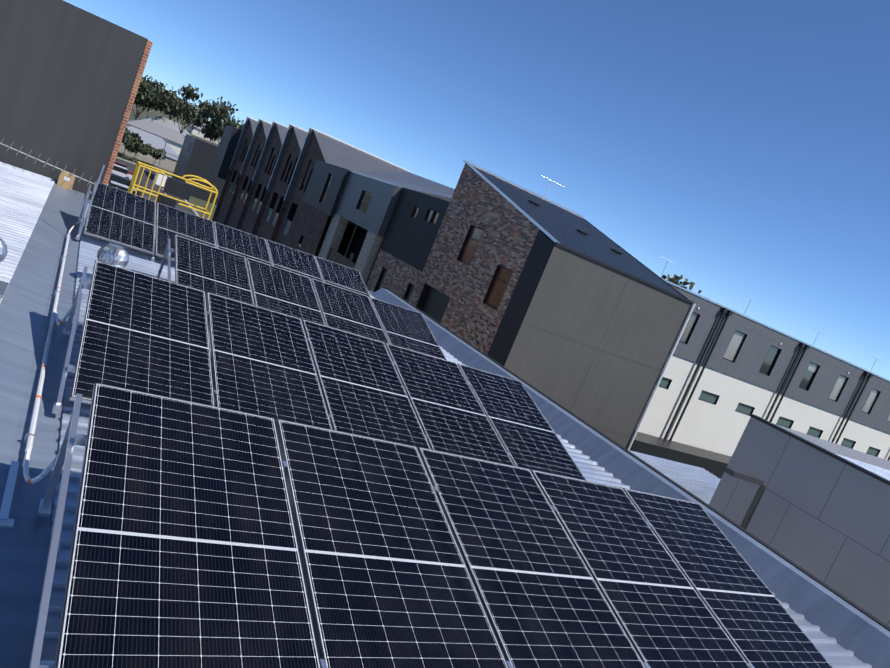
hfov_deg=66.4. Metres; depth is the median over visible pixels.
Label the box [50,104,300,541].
ground
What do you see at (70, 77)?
dark building wall
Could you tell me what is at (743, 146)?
sky
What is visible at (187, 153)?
background houses
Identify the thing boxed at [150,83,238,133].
tree
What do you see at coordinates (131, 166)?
roads
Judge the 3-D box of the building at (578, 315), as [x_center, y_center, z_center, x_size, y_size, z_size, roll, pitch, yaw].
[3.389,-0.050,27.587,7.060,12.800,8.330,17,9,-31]
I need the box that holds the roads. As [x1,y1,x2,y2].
[115,157,215,239]
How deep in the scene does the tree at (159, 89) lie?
202.41 m
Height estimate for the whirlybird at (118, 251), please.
0.566 m
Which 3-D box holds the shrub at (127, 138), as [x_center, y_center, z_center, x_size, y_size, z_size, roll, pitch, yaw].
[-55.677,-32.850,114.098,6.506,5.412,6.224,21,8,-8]
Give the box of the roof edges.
[0,181,889,667]
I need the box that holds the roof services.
[0,138,116,529]
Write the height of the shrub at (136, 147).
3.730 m
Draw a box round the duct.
[724,467,766,529]
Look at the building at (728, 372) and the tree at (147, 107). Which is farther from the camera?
the tree at (147, 107)
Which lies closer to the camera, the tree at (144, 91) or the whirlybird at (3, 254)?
the whirlybird at (3, 254)
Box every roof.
[0,162,54,302]
[39,204,871,667]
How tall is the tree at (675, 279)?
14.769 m
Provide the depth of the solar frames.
3.94 m
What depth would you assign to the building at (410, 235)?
31.85 m
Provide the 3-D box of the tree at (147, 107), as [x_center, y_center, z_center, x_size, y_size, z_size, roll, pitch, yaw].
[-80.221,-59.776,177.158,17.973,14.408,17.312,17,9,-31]
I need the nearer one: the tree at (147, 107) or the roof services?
the roof services
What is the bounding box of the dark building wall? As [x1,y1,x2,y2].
[0,0,152,200]
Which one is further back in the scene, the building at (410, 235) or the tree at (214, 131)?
the tree at (214, 131)
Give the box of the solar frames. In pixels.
[29,184,753,667]
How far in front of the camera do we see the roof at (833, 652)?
6.72 m
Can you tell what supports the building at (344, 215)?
on the ground
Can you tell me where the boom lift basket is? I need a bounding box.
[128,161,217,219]
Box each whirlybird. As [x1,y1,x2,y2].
[0,238,8,297]
[82,243,128,283]
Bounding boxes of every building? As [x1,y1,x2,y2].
[287,160,454,284]
[366,187,449,302]
[411,159,695,449]
[709,414,889,626]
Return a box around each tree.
[132,81,166,119]
[134,75,161,107]
[143,76,175,117]
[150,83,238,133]
[198,119,242,145]
[224,117,244,128]
[661,273,705,297]
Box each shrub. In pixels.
[121,133,133,144]
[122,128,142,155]
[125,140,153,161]
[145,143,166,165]
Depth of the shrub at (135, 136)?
118.48 m
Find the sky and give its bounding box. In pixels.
[63,0,889,379]
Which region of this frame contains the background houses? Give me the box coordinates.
[108,116,224,204]
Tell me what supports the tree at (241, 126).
on the ground
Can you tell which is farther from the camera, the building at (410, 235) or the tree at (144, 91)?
the tree at (144, 91)
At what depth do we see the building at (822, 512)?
13.16 m
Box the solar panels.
[54,181,832,667]
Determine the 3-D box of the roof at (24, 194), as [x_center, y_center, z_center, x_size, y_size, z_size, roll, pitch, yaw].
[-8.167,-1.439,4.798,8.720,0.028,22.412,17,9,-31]
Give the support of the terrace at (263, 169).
on the ground
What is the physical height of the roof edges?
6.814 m
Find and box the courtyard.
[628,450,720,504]
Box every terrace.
[210,116,410,245]
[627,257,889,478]

